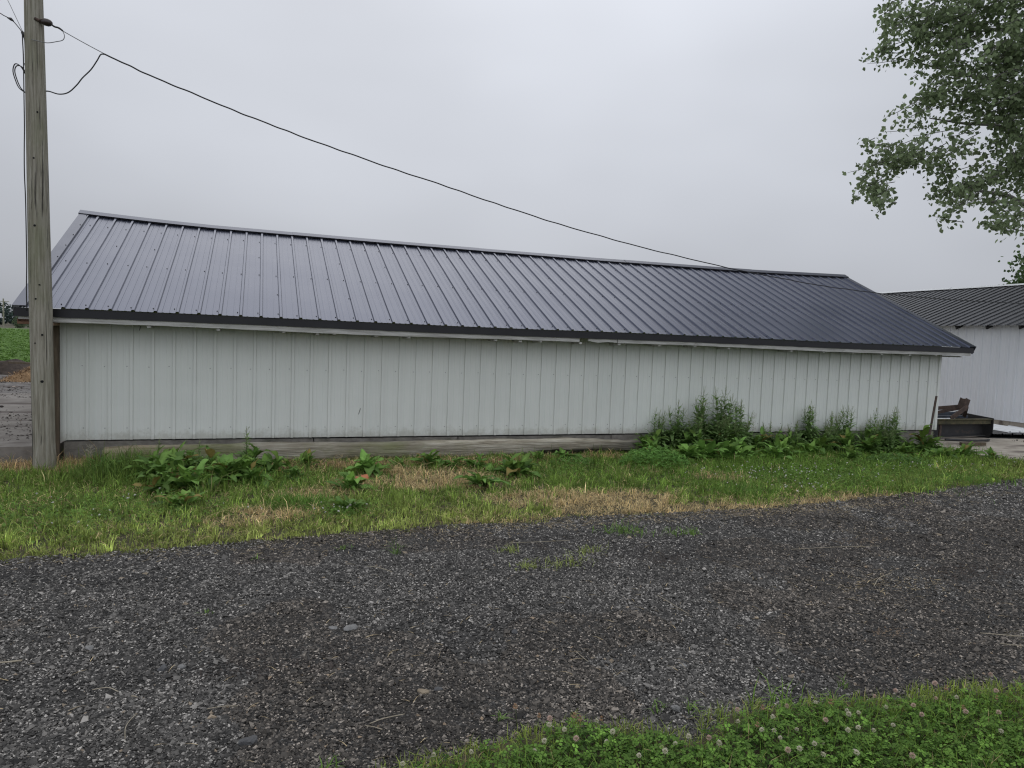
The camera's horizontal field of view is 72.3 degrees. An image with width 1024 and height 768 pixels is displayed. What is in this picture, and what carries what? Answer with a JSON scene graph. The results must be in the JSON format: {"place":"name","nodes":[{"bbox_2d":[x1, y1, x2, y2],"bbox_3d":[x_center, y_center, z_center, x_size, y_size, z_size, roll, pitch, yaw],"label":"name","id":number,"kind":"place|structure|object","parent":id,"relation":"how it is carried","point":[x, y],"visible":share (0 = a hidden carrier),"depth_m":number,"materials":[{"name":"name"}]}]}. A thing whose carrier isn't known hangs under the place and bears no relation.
{"place":"outdoors","nodes":[
{"label":"outdoors","id":0,"kind":"place"},
{"bbox_2d":[0,375,30,392],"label":"gravel yard","id":1,"kind":"structure","parent":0,"point":[3,387],"depth_m":15.59,"materials":[{"name":"grey gravel"}]},
{"bbox_2d":[0,359,29,374],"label":"dirt heap","id":2,"kind":"object","parent":1,"relation":"on","point":[6,367],"visible":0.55,"depth_m":19.09,"materials":[{"name":"brown soil"}]},
{"bbox_2d":[0,366,30,381],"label":"straw heap","id":3,"kind":"object","parent":1,"relation":"on","point":[23,375],"visible":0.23,"depth_m":17.23,"materials":[{"name":"brown plant"}]},
{"bbox_2d":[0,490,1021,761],"bbox_3d":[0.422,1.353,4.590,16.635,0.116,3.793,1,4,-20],"label":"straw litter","id":4,"kind":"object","parent":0,"point":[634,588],"visible":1,"depth_m":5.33,"materials":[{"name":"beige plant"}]},
{"bbox_2d":[0,478,1023,767],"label":"gravel road","id":5,"kind":"structure","parent":0,"point":[908,630],"depth_m":3.92,"materials":[{"name":"grey gravel"}]},
{"bbox_2d":[238,735,257,745],"bbox_3d":[-1.030,1.391,2.736,0.072,0.034,0.054,1,4,-13],"label":"stone","id":6,"kind":"object","parent":5,"relation":"on","point":[251,740],"visible":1,"depth_m":2.72,"materials":[{"name":"grey stone"}]},
{"bbox_2d":[343,624,357,631],"bbox_3d":[-0.870,1.315,3.775,0.081,0.035,0.057,0,4,-35],"label":"stone","id":7,"kind":"object","parent":5,"relation":"on","point":[350,627],"visible":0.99,"depth_m":3.76,"materials":[{"name":"grey stone"}]},
{"bbox_2d":[509,557,546,570],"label":"grass tuft","id":8,"kind":"object","parent":5,"relation":"on","point":[528,565],"visible":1,"depth_m":4.95,"materials":[{"name":"green plant"}]},
{"bbox_2d":[534,550,598,570],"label":"grass tuft","id":9,"kind":"object","parent":5,"relation":"on","point":[556,562],"visible":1,"depth_m":5.02,"materials":[{"name":"green plant"}]},
{"bbox_2d":[592,518,638,535],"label":"grass tuft","id":10,"kind":"object","parent":5,"relation":"on","point":[623,527],"visible":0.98,"depth_m":5.91,"materials":[{"name":"green plant"}]},
{"bbox_2d":[604,523,653,536],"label":"grass tuft","id":11,"kind":"object","parent":5,"relation":"on","point":[641,533],"visible":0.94,"depth_m":5.90,"materials":[{"name":"green plant"}]},
{"bbox_2d":[0,322,1023,639],"bbox_3d":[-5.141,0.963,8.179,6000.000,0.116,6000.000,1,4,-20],"label":"ground","id":12,"kind":"structure","parent":0,"point":[374,532],"depth_m":6.51,"materials":[{"name":"soil"}]},
{"bbox_2d":[0,328,29,361],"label":"soybean crop","id":13,"kind":"object","parent":12,"relation":"on","point":[14,343],"visible":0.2,"depth_m":39.28,"materials":[{"name":"green plant"}]},
{"bbox_2d":[0,302,55,327],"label":"wood","id":14,"kind":"object","parent":12,"relation":"on","point":[9,315],"visible":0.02,"depth_m":290.55,"materials":[{"name":"green plant"}]},
{"bbox_2d":[0,393,65,462],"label":"concrete yard","id":15,"kind":"structure","parent":12,"relation":"on","point":[11,446],"depth_m":9.36,"materials":[{"name":"grey concrete"}]},
{"bbox_2d":[12,0,56,470],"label":"utility pole","id":16,"kind":"object","parent":12,"relation":"on","point":[37,222],"visible":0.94,"depth_m":7.43,"materials":[{"name":"grey wood"}]},
{"bbox_2d":[31,24,1023,303],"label":"overhead cable","id":17,"kind":"object","parent":16,"relation":"attached to","point":[423,178],"visible":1,"depth_m":9.02,"materials":[{"name":"black rubber"}]},
{"bbox_2d":[122,445,170,482],"bbox_3d":[-3.694,0.867,7.303,0.577,0.451,0.649,2,4,0],"label":"dock plant","id":18,"kind":"object","parent":12,"relation":"on","point":[148,459],"visible":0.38,"depth_m":7.28,"materials":[{"name":"green plant"}]},
{"bbox_2d":[133,467,178,499],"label":"dock plant","id":19,"kind":"object","parent":12,"relation":"on","point":[156,479],"visible":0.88,"depth_m":6.58,"materials":[{"name":"green plant"}]},
{"bbox_2d":[132,447,192,485],"bbox_3d":[-3.431,0.887,7.093,0.541,0.456,0.587,3,4,18],"label":"dock plant","id":20,"kind":"object","parent":12,"relation":"on","point":[174,456],"visible":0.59,"depth_m":7.08,"materials":[{"name":"green plant"}]},
{"bbox_2d":[152,489,206,516],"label":"dock plant","id":21,"kind":"object","parent":12,"relation":"on","point":[185,496],"visible":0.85,"depth_m":6.15,"materials":[{"name":"green plant"}]},
{"bbox_2d":[169,442,204,473],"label":"dock plant","id":22,"kind":"object","parent":12,"relation":"on","point":[190,454],"visible":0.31,"depth_m":7.51,"materials":[{"name":"green plant"}]},
{"bbox_2d":[158,459,231,495],"bbox_3d":[-3.126,0.956,6.888,0.579,0.416,0.591,5,4,35],"label":"dock plant","id":23,"kind":"object","parent":12,"relation":"on","point":[186,474],"visible":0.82,"depth_m":6.84,"materials":[{"name":"green plant"}]},
{"bbox_2d":[185,439,207,466],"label":"tall weed","id":24,"kind":"object","parent":12,"relation":"on","point":[199,451],"visible":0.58,"depth_m":7.92,"materials":[{"name":"green plant"}]},
{"bbox_2d":[201,445,234,472],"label":"dock plant","id":25,"kind":"object","parent":12,"relation":"on","point":[211,454],"visible":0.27,"depth_m":7.53,"materials":[{"name":"green plant"}]},
{"bbox_2d":[202,452,253,488],"bbox_3d":[-2.956,0.970,7.235,0.560,0.532,0.623,-1,5,-40],"label":"dock plant","id":26,"kind":"object","parent":12,"relation":"on","point":[225,461],"visible":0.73,"depth_m":7.23,"materials":[{"name":"green plant"}]},
{"bbox_2d":[230,428,261,465],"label":"tall weed","id":27,"kind":"object","parent":12,"relation":"on","point":[246,447],"visible":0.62,"depth_m":7.91,"materials":[{"name":"green plant"}]},
{"bbox_2d":[234,454,269,479],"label":"dock plant","id":28,"kind":"object","parent":12,"relation":"on","point":[246,463],"visible":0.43,"depth_m":7.40,"materials":[{"name":"green plant"}]},
{"bbox_2d":[234,442,270,467],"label":"dock plant","id":29,"kind":"object","parent":12,"relation":"on","point":[256,451],"visible":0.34,"depth_m":7.88,"materials":[{"name":"green plant"}]},
{"bbox_2d":[235,458,274,486],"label":"dock plant","id":30,"kind":"object","parent":12,"relation":"on","point":[254,474],"visible":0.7,"depth_m":7.21,"materials":[{"name":"green plant"}]},
{"bbox_2d":[256,450,290,475],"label":"dock plant","id":31,"kind":"object","parent":12,"relation":"on","point":[269,466],"visible":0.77,"depth_m":7.79,"materials":[{"name":"green plant"}]},
{"bbox_2d":[279,458,311,482],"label":"dock plant","id":32,"kind":"object","parent":12,"relation":"on","point":[293,470],"visible":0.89,"depth_m":7.56,"materials":[{"name":"green plant"}]},
{"bbox_2d":[293,448,320,468],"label":"dock plant","id":33,"kind":"object","parent":12,"relation":"on","point":[304,456],"visible":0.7,"depth_m":8.22,"materials":[{"name":"green plant"}]},
{"bbox_2d":[328,495,365,513],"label":"dock plant","id":34,"kind":"object","parent":12,"relation":"on","point":[339,501],"visible":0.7,"depth_m":6.26,"materials":[{"name":"green plant"}]},
{"bbox_2d":[323,471,377,491],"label":"dock plant","id":35,"kind":"object","parent":12,"relation":"on","point":[351,481],"visible":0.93,"depth_m":7.10,"materials":[{"name":"green plant"}]},
{"bbox_2d":[345,449,391,478],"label":"dock plant","id":36,"kind":"object","parent":12,"relation":"on","point":[367,464],"visible":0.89,"depth_m":7.89,"materials":[{"name":"green plant"}]},
{"bbox_2d":[102,437,641,460],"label":"timber beam","id":37,"kind":"structure","parent":12,"relation":"on","point":[342,450],"depth_m":9.25,"materials":[{"name":"grey wood"}]},
{"bbox_2d":[386,456,409,467],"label":"dock plant","id":38,"kind":"object","parent":12,"relation":"on","point":[401,462],"visible":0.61,"depth_m":8.43,"materials":[{"name":"green plant"}]},
{"bbox_2d":[407,449,450,467],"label":"dock plant","id":39,"kind":"object","parent":12,"relation":"on","point":[428,458],"visible":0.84,"depth_m":8.56,"materials":[{"name":"green plant"}]},
{"bbox_2d":[445,457,466,468],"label":"dock plant","id":40,"kind":"object","parent":12,"relation":"on","point":[457,461],"visible":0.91,"depth_m":8.57,"materials":[{"name":"green plant"}]},
{"bbox_2d":[455,452,492,472],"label":"dock plant","id":41,"kind":"object","parent":12,"relation":"on","point":[479,463],"visible":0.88,"depth_m":8.58,"materials":[{"name":"green plant"}]},
{"bbox_2d":[453,471,509,487],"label":"dock plant","id":42,"kind":"object","parent":12,"relation":"on","point":[476,479],"visible":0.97,"depth_m":7.51,"materials":[{"name":"green plant"}]},
{"bbox_2d":[12,210,975,461],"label":"shed","id":43,"kind":"structure","parent":12,"relation":"on","point":[167,332],"depth_m":9.97,"materials":[{"name":"grey metal"}]},
{"bbox_2d":[0,437,1023,562],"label":"grass strip","id":44,"kind":"object","parent":12,"relation":"on","point":[104,477],"depth_m":7.10,"materials":[{"name":"green plant"}]},
{"bbox_2d":[0,453,1023,544],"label":"clover","id":45,"kind":"object","parent":12,"relation":"on","point":[873,472],"depth_m":8.10,"materials":[{"name":"green plant"}]},
{"bbox_2d":[487,452,542,477],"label":"dock plant","id":46,"kind":"object","parent":12,"relation":"on","point":[511,466],"visible":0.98,"depth_m":8.19,"materials":[{"name":"green plant"}]},
{"bbox_2d":[528,450,545,460],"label":"dock plant","id":47,"kind":"object","parent":12,"relation":"on","point":[540,455],"visible":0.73,"depth_m":9.34,"materials":[{"name":"green plant"}]},
{"bbox_2d":[552,447,582,458],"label":"dock plant","id":48,"kind":"object","parent":12,"relation":"on","point":[561,452],"visible":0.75,"depth_m":9.49,"materials":[{"name":"green plant"}]},
{"bbox_2d":[549,456,597,466],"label":"creeping weed","id":49,"kind":"object","parent":12,"relation":"on","point":[578,460],"visible":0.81,"depth_m":9.06,"materials":[{"name":"green plant"}]},
{"bbox_2d":[633,429,670,449],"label":"dock plant","id":50,"kind":"object","parent":12,"relation":"on","point":[656,435],"visible":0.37,"depth_m":10.30,"materials":[{"name":"green plant"}]},
{"bbox_2d":[618,446,689,469],"bbox_3d":[1.875,0.948,9.206,1.027,0.257,0.734,1,4,-20],"label":"leafy mound","id":51,"kind":"object","parent":12,"relation":"on","point":[677,456],"visible":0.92,"depth_m":9.14,"materials":[{"name":"green plant"}]},
{"bbox_2d":[637,436,670,454],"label":"dock plant","id":52,"kind":"object","parent":12,"relation":"on","point":[650,442],"visible":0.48,"depth_m":9.94,"materials":[{"name":"green plant"}]},
{"bbox_2d":[643,408,670,447],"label":"tall weed","id":53,"kind":"object","parent":12,"relation":"on","point":[662,434],"visible":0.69,"depth_m":10.61,"materials":[{"name":"green plant"}]},
{"bbox_2d":[662,399,692,450],"bbox_3d":[2.544,0.646,10.713,0.540,0.854,0.510,1,4,-20],"label":"tall weed","id":54,"kind":"object","parent":12,"relation":"on","point":[676,431],"visible":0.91,"depth_m":10.69,"materials":[{"name":"green plant"}]},
{"bbox_2d":[668,444,711,462],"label":"dock plant","id":55,"kind":"object","parent":12,"relation":"on","point":[691,451],"visible":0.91,"depth_m":9.75,"materials":[{"name":"green plant"}]},
{"bbox_2d":[675,427,712,450],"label":"dock plant","id":56,"kind":"object","parent":12,"relation":"on","point":[698,435],"visible":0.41,"depth_m":10.47,"materials":[{"name":"green plant"}]},
{"bbox_2d":[679,415,710,445],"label":"tall weed","id":57,"kind":"object","parent":12,"relation":"on","point":[696,432],"visible":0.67,"depth_m":10.54,"materials":[{"name":"green plant"}]},
{"bbox_2d":[369,672,1023,767],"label":"verge","id":58,"kind":"structure","parent":12,"relation":"on","point":[703,742],"depth_m":2.79,"materials":[{"name":"green plant"}]},
{"bbox_2d":[413,680,1023,767],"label":"front clover","id":59,"kind":"object","parent":58,"relation":"on","point":[628,758],"visible":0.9,"depth_m":2.71,"materials":[{"name":"green plant"}]},
{"bbox_2d":[682,387,719,443],"bbox_3d":[2.900,0.543,10.766,0.607,1.049,0.623,0,4,-33],"label":"tall weed","id":60,"kind":"object","parent":12,"relation":"on","point":[699,414],"visible":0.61,"depth_m":10.72,"materials":[{"name":"green plant"}]},
{"bbox_2d":[690,436,730,459],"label":"dock plant","id":61,"kind":"object","parent":12,"relation":"on","point":[711,446],"visible":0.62,"depth_m":9.88,"materials":[{"name":"green plant"}]},
{"bbox_2d":[711,412,733,449],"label":"tall weed","id":62,"kind":"object","parent":12,"relation":"on","point":[722,438],"visible":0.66,"depth_m":10.62,"materials":[{"name":"green plant"}]},
{"bbox_2d":[707,387,744,442],"bbox_3d":[3.303,0.544,10.889,0.714,1.057,0.627,1,4,-20],"label":"tall weed","id":63,"kind":"object","parent":12,"relation":"on","point":[718,416],"visible":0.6,"depth_m":10.84,"materials":[{"name":"green plant"}]},
{"bbox_2d":[719,424,747,444],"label":"dock plant","id":64,"kind":"object","parent":12,"relation":"on","point":[731,439],"visible":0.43,"depth_m":10.59,"materials":[{"name":"green plant"}]},
{"bbox_2d":[715,440,756,459],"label":"dock plant","id":65,"kind":"object","parent":12,"relation":"on","point":[734,448],"visible":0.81,"depth_m":9.94,"materials":[{"name":"green plant"}]},
{"bbox_2d":[731,436,758,458],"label":"dock plant","id":66,"kind":"object","parent":12,"relation":"on","point":[742,443],"visible":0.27,"depth_m":10.18,"materials":[{"name":"green plant"}]},
{"bbox_2d":[731,400,759,444],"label":"tall weed","id":67,"kind":"object","parent":12,"relation":"on","point":[740,413],"visible":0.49,"depth_m":11.10,"materials":[{"name":"green plant"}]},
{"bbox_2d":[733,418,758,450],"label":"tall weed","id":68,"kind":"object","parent":12,"relation":"on","point":[746,432],"visible":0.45,"depth_m":10.80,"materials":[{"name":"green plant"}]},
{"bbox_2d":[748,426,774,452],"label":"dock plant","id":69,"kind":"object","parent":12,"relation":"on","point":[757,439],"visible":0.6,"depth_m":10.89,"materials":[{"name":"green plant"}]},
{"bbox_2d":[754,421,782,446],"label":"tall weed","id":70,"kind":"object","parent":12,"relation":"on","point":[772,439],"visible":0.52,"depth_m":11.35,"materials":[{"name":"green plant"}]},
{"bbox_2d":[754,442,792,460],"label":"dock plant","id":71,"kind":"object","parent":12,"relation":"on","point":[772,450],"visible":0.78,"depth_m":10.15,"materials":[{"name":"green plant"}]},
{"bbox_2d":[762,436,798,455],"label":"dock plant","id":72,"kind":"object","parent":12,"relation":"on","point":[780,443],"visible":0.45,"depth_m":10.49,"materials":[{"name":"green plant"}]},
{"bbox_2d":[766,430,799,450],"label":"dock plant","id":73,"kind":"object","parent":12,"relation":"on","point":[781,436],"visible":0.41,"depth_m":11.19,"materials":[{"name":"green plant"}]},
{"bbox_2d":[787,420,806,447],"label":"tall weed","id":74,"kind":"object","parent":12,"relation":"on","point":[799,439],"visible":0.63,"depth_m":11.34,"materials":[{"name":"green plant"}]},
{"bbox_2d":[745,671,849,714],"bbox_3d":[1.272,1.370,3.116,0.443,0.175,0.298,3,4,10],"label":"grass tuft","id":75,"kind":"object","parent":12,"relation":"on","point":[771,698],"visible":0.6,"depth_m":3.14,"materials":[{"name":"green plant"}]},
{"bbox_2d":[793,401,822,446],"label":"tall weed","id":76,"kind":"object","parent":12,"relation":"on","point":[809,434],"visible":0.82,"depth_m":11.52,"materials":[{"name":"green plant"}]},
{"bbox_2d":[793,439,829,457],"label":"dock plant","id":77,"kind":"object","parent":12,"relation":"on","point":[811,447],"visible":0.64,"depth_m":10.62,"materials":[{"name":"green plant"}]},
{"bbox_2d":[800,430,840,453],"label":"dock plant","id":78,"kind":"object","parent":12,"relation":"on","point":[822,442],"visible":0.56,"depth_m":11.09,"materials":[{"name":"green plant"}]},
{"bbox_2d":[820,410,844,450],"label":"tall weed","id":79,"kind":"object","parent":12,"relation":"on","point":[830,428],"visible":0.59,"depth_m":11.69,"materials":[{"name":"green plant"}]},
{"bbox_2d":[823,423,841,452],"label":"tall weed","id":80,"kind":"object","parent":12,"relation":"on","point":[833,439],"visible":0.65,"depth_m":11.36,"materials":[{"name":"green plant"}]},
{"bbox_2d":[832,405,861,448],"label":"tall weed","id":81,"kind":"object","parent":12,"relation":"on","point":[848,425],"visible":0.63,"depth_m":11.82,"materials":[{"name":"green plant"}]},
{"bbox_2d":[834,428,862,455],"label":"dock plant","id":82,"kind":"object","parent":12,"relation":"on","point":[846,438],"visible":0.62,"depth_m":11.22,"materials":[{"name":"green plant"}]},
{"bbox_2d":[836,439,860,461],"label":"dock plant","id":83,"kind":"object","parent":12,"relation":"on","point":[851,452],"visible":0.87,"depth_m":10.46,"materials":[{"name":"green plant"}]},
{"bbox_2d":[852,419,883,447],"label":"tall weed","id":84,"kind":"object","parent":12,"relation":"on","point":[873,430],"visible":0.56,"depth_m":11.86,"materials":[{"name":"green plant"}]},
{"bbox_2d":[859,434,885,453],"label":"dock plant","id":85,"kind":"object","parent":12,"relation":"on","point":[869,443],"visible":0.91,"depth_m":11.38,"materials":[{"name":"green plant"}]},
{"bbox_2d":[853,427,893,451],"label":"dock plant","id":86,"kind":"object","parent":12,"relation":"on","point":[867,432],"visible":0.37,"depth_m":11.77,"materials":[{"name":"green plant"}]},
{"bbox_2d":[864,408,889,446],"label":"tall weed","id":87,"kind":"object","parent":12,"relation":"on","point":[881,430],"visible":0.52,"depth_m":12.05,"materials":[{"name":"green plant"}]},
{"bbox_2d":[880,426,899,452],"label":"tall weed","id":88,"kind":"object","parent":12,"relation":"on","point":[891,443],"visible":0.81,"depth_m":11.88,"materials":[{"name":"green plant"}]},
{"bbox_2d":[883,408,906,445],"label":"tall weed","id":89,"kind":"object","parent":12,"relation":"on","point":[893,421],"visible":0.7,"depth_m":12.11,"materials":[{"name":"green plant"}]},
{"bbox_2d":[865,452,932,467],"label":"creeping weed","id":90,"kind":"object","parent":12,"relation":"on","point":[904,458],"visible":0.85,"depth_m":10.34,"materials":[{"name":"green plant"}]},
{"bbox_2d":[893,442,922,457],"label":"dock plant","id":91,"kind":"object","parent":12,"relation":"on","point":[903,448],"visible":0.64,"depth_m":11.44,"materials":[{"name":"green plant"}]},
{"bbox_2d":[909,424,945,451],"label":"dock plant","id":92,"kind":"object","parent":12,"relation":"on","point":[922,441],"visible":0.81,"depth_m":11.97,"materials":[{"name":"green plant"}]},
{"bbox_2d":[927,396,937,440],"bbox_3d":[7.384,0.715,12.349,0.285,1.015,0.043,0,4,-35],"label":"angle iron bar","id":93,"kind":"object","parent":12,"relation":"on","point":[933,413],"visible":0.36,"depth_m":12.35,"materials":[{"name":"metal"}]},
{"bbox_2d":[842,0,1023,263],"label":"tree","id":94,"kind":"object","parent":12,"relation":"on","point":[1006,56],"visible":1,"depth_m":14.89,"materials":[{"name":"green plant"}]},
{"bbox_2d":[919,447,957,457],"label":"dock plant","id":95,"kind":"object","parent":12,"relation":"on","point":[932,451],"visible":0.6,"depth_m":11.41,"materials":[{"name":"green plant"}]},
{"bbox_2d":[877,283,1023,427],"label":"shed","id":96,"kind":"structure","parent":12,"relation":"on","point":[986,378],"depth_m":18.26,"materials":[{"name":"white metal"}]},
{"bbox_2d":[953,441,985,456],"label":"dock plant","id":97,"kind":"object","parent":12,"relation":"on","point":[965,449],"visible":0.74,"depth_m":11.79,"materials":[{"name":"green plant"}]},
{"bbox_2d":[933,432,1023,460],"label":"concrete pad","id":98,"kind":"object","parent":12,"relation":"on","point":[1010,447],"depth_m":13.51,"materials":[{"name":"grey concrete"}]},
{"bbox_2d":[0,377,1023,457],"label":"dirt litter","id":99,"kind":"object","parent":98,"relation":"on","point":[2,406],"visible":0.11,"depth_m":11.06,"materials":[{"name":"soil"}]},
{"bbox_2d":[933,397,993,437],"bbox_3d":[8.834,0.676,14.601,2.240,0.838,0.860,1,4,-20],"label":"box scraper","id":100,"kind":"object","parent":98,"relation":"on","point":[961,422],"visible":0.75,"depth_m":14.51,"materials":[{"name":"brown metal"}]},
{"bbox_2d":[945,439,989,441],"bbox_3d":[9.154,1.121,13.992,1.074,0.048,0.173,1,4,-13],"label":"scrap iron","id":101,"kind":"object","parent":98,"relation":"on","point":[975,440],"visible":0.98,"depth_m":13.94,"materials":[{"name":"metal"}]},
{"bbox_2d":[989,430,1023,438],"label":"metal sheet","id":102,"kind":"object","parent":98,"relation":"on","point":[1000,434],"visible":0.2,"depth_m":14.83,"materials":[{"name":"black metal"}]},
{"bbox_2d":[937,418,1023,432],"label":"metal sheet","id":103,"kind":"object","parent":102,"relation":"on","point":[1008,429],"visible":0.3,"depth_m":15.57,"materials":[{"name":"metal"}]},
{"bbox_2d":[982,447,1002,457],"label":"dock plant","id":104,"kind":"object","parent":12,"relation":"on","point":[990,451],"visible":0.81,"depth_m":11.72,"materials":[{"name":"green plant"}]},
{"bbox_2d":[998,242,1023,284],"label":"tree","id":105,"kind":"object","parent":12,"relation":"on","point":[1018,278],"visible":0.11,"depth_m":29.65,"materials":[{"name":"green plant"}]},
{"bbox_2d":[0,0,1023,318],"label":"sky","id":106,"kind":"structure","parent":0,"point":[725,133],"materials":[{"name":"grey"}]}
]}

